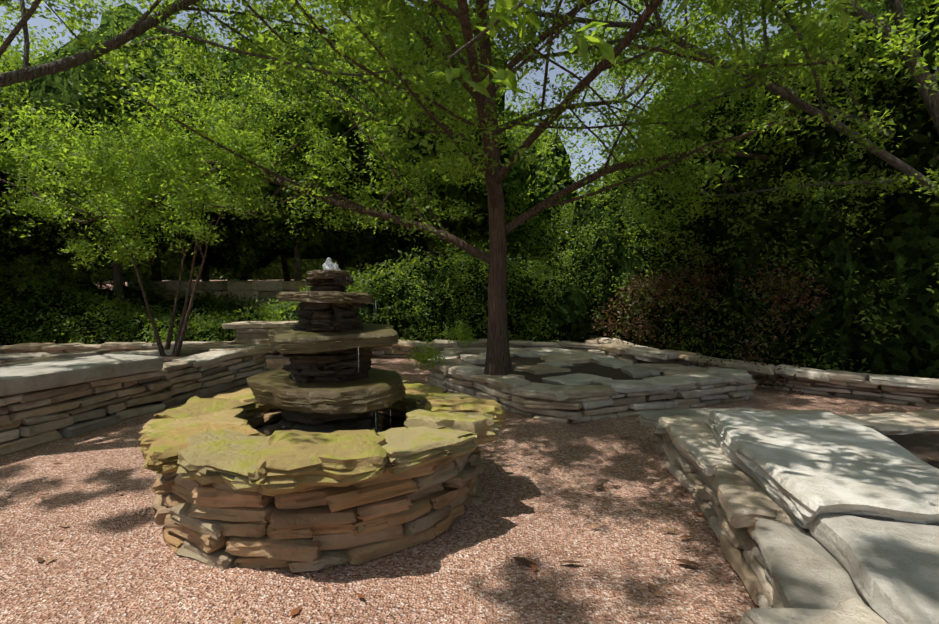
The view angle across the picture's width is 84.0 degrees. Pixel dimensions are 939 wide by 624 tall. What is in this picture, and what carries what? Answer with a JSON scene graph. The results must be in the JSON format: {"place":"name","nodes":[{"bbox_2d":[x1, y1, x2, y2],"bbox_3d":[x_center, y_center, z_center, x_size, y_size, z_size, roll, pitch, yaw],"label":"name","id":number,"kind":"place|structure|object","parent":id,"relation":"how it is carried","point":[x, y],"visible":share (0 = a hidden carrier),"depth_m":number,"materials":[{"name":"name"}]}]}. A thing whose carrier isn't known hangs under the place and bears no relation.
{"place":"outdoors","nodes":[
{"label":"outdoors","id":0,"kind":"place"},
{"bbox_2d":[0,96,177,355],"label":"planter tree","id":1,"kind":"object","parent":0,"point":[17,169],"depth_m":7.84,"materials":[{"name":"green plant"}]},
{"bbox_2d":[9,98,287,356],"bbox_3d":[-4.653,-1.082,7.031,4.568,3.792,2.459,2,4,36],"label":"planter tree","id":2,"kind":"object","parent":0,"point":[91,174],"depth_m":6.74,"materials":[{"name":"green plant"}]},
{"bbox_2d":[0,0,571,203],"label":"branch","id":3,"kind":"object","parent":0,"point":[248,27],"depth_m":6.94,"materials":[{"name":"green plant"}]},
{"bbox_2d":[254,414,406,435],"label":"fountain water","id":4,"kind":"structure","parent":0,"point":[271,428],"depth_m":4.31,"materials":[{"name":"black liquid"}]},
{"bbox_2d":[0,0,828,232],"label":"sky","id":5,"kind":"structure","parent":0,"point":[37,21],"materials":[{"name":"blue"}]},
{"bbox_2d":[0,279,938,623],"bbox_3d":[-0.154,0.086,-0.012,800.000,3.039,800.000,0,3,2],"label":"ground","id":6,"kind":"structure","parent":0,"point":[546,505],"depth_m":3.11,"materials":[{"name":"gravel"}]},
{"bbox_2d":[0,352,242,414],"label":"planter mulch bed","id":7,"kind":"object","parent":6,"relation":"on","point":[167,358],"depth_m":7.68,"materials":[{"name":"brown soil"}]},
{"bbox_2d":[4,247,385,284],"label":"forest","id":8,"kind":"object","parent":6,"relation":"on","point":[173,276],"depth_m":24.90,"materials":[{"name":"green plant"}]},
{"bbox_2d":[33,225,434,301],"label":"tree trunks","id":9,"kind":"object","parent":6,"relation":"on","point":[118,279],"visible":0.04,"depth_m":16.94,"materials":[{"name":"grey plant"}]},
{"bbox_2d":[1,261,558,324],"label":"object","id":10,"kind":"object","parent":6,"relation":"on","point":[208,297],"visible":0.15,"depth_m":14.29,"materials":[{"name":"green plant"}]},
{"bbox_2d":[0,240,569,356],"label":"shrub leaves","id":11,"kind":"object","parent":6,"relation":"on","point":[272,313],"visible":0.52,"depth_m":11.81,"materials":[{"name":"green plant"}]},
{"bbox_2d":[151,408,482,572],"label":"fountain basin wall","id":12,"kind":"structure","parent":6,"relation":"on","point":[222,526],"depth_m":2.94,"materials":[{"name":"beige stone"}]},
{"bbox_2d":[138,380,505,495],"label":"fountain rim caps","id":13,"kind":"object","parent":12,"relation":"on","point":[218,438],"visible":0.83,"depth_m":3.06,"materials":[{"name":"stone"}]},
{"bbox_2d":[246,270,405,432],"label":"fountain tiers","id":14,"kind":"object","parent":6,"relation":"on","point":[322,382],"visible":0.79,"depth_m":3.66,"materials":[{"name":"stone"}]},
{"bbox_2d":[40,436,677,623],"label":"fallen leaves","id":15,"kind":"object","parent":6,"relation":"on","point":[240,621],"visible":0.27,"depth_m":2.88,"materials":[{"name":"brown plant"}]},
{"bbox_2d":[322,257,395,426],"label":"fountain water","id":16,"kind":"structure","parent":6,"relation":"on","point":[328,265],"depth_m":3.87,"materials":[{"name":"white"}]},
{"bbox_2d":[36,421,702,565],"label":"fallen leaves","id":17,"kind":"object","parent":6,"relation":"on","point":[519,559],"visible":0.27,"depth_m":2.97,"materials":[{"name":"brown plant"}]},
{"bbox_2d":[52,401,733,616],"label":"fallen leaves","id":18,"kind":"object","parent":6,"relation":"on","point":[297,609],"visible":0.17,"depth_m":2.90,"materials":[{"name":"brown plant"}]},
{"bbox_2d":[0,0,858,288],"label":"forest leaves","id":19,"kind":"object","parent":6,"relation":"on","point":[16,54],"visible":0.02,"depth_m":16.97,"materials":[{"name":"green plant"}]},
{"bbox_2d":[0,0,875,292],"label":"forest leaves","id":20,"kind":"object","parent":6,"relation":"on","point":[200,120],"visible":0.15,"depth_m":13.29,"materials":[{"name":"green plant"}]},
{"bbox_2d":[408,319,476,370],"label":"small plants","id":21,"kind":"object","parent":6,"relation":"on","point":[434,355],"visible":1,"depth_m":8.10,"materials":[{"name":"green plant"}]},
{"bbox_2d":[0,0,926,281],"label":"tree","id":22,"kind":"object","parent":6,"relation":"on","point":[62,90],"visible":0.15,"depth_m":13.85,"materials":[{"name":"green plant"}]},
{"bbox_2d":[0,2,938,385],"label":"hedge","id":23,"kind":"object","parent":6,"relation":"on","point":[908,232],"visible":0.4,"depth_m":8.80,"materials":[{"name":"green plant"}]},
{"bbox_2d":[0,280,938,607],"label":"stone walls","id":24,"kind":"structure","parent":6,"relation":"on","point":[30,424],"depth_m":6.39,"materials":[{"name":"stone"}]},
{"bbox_2d":[0,321,938,623],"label":"wall capstones","id":25,"kind":"object","parent":24,"relation":"on","point":[840,513],"depth_m":3.20,"materials":[{"name":"stone"}]},
{"bbox_2d":[0,84,286,355],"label":"planter tree","id":26,"kind":"object","parent":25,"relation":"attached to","point":[48,211],"depth_m":7.71,"materials":[{"name":"green plant"}]},
{"bbox_2d":[6,101,292,349],"bbox_3d":[-4.959,-1.278,8.895,4.050,3.973,3.480,0,3,2],"label":"planter tree","id":27,"kind":"object","parent":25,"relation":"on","point":[276,168],"depth_m":8.28,"materials":[{"name":"green plant"}]},
{"bbox_2d":[458,354,730,410],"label":"soil","id":28,"kind":"structure","parent":6,"relation":"on","point":[592,368],"depth_m":7.79,"materials":[{"name":"brown soil"}]},
{"bbox_2d":[0,351,708,384],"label":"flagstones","id":29,"kind":"object","parent":28,"relation":"on","point":[554,362],"visible":0.6,"depth_m":7.67,"materials":[{"name":"stone"}]},
{"bbox_2d":[588,245,832,394],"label":"dead hedge leaves","id":30,"kind":"object","parent":6,"relation":"on","point":[776,296],"visible":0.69,"depth_m":8.93,"materials":[{"name":"brown plant"}]},
{"bbox_2d":[539,0,938,372],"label":"hedge leaves","id":31,"kind":"object","parent":6,"relation":"on","point":[598,187],"visible":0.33,"depth_m":9.18,"materials":[{"name":"green plant"}]},
{"bbox_2d":[884,432,938,468],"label":"soil","id":32,"kind":"structure","parent":6,"relation":"on","point":[922,446],"depth_m":4.17,"materials":[{"name":"brown soil"}]},
{"bbox_2d":[0,0,938,374],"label":"tree","id":33,"kind":"object","parent":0,"point":[379,33],"depth_m":7.22,"materials":[{"name":"green plant"}]},
{"bbox_2d":[428,0,614,97],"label":"leaves","id":34,"kind":"object","parent":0,"point":[507,77],"depth_m":3.24,"materials":[{"name":"green plant"}]},
{"bbox_2d":[259,0,938,256],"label":"tree","id":35,"kind":"object","parent":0,"point":[819,54],"depth_m":7.05,"materials":[{"name":"green plant"}]}
]}

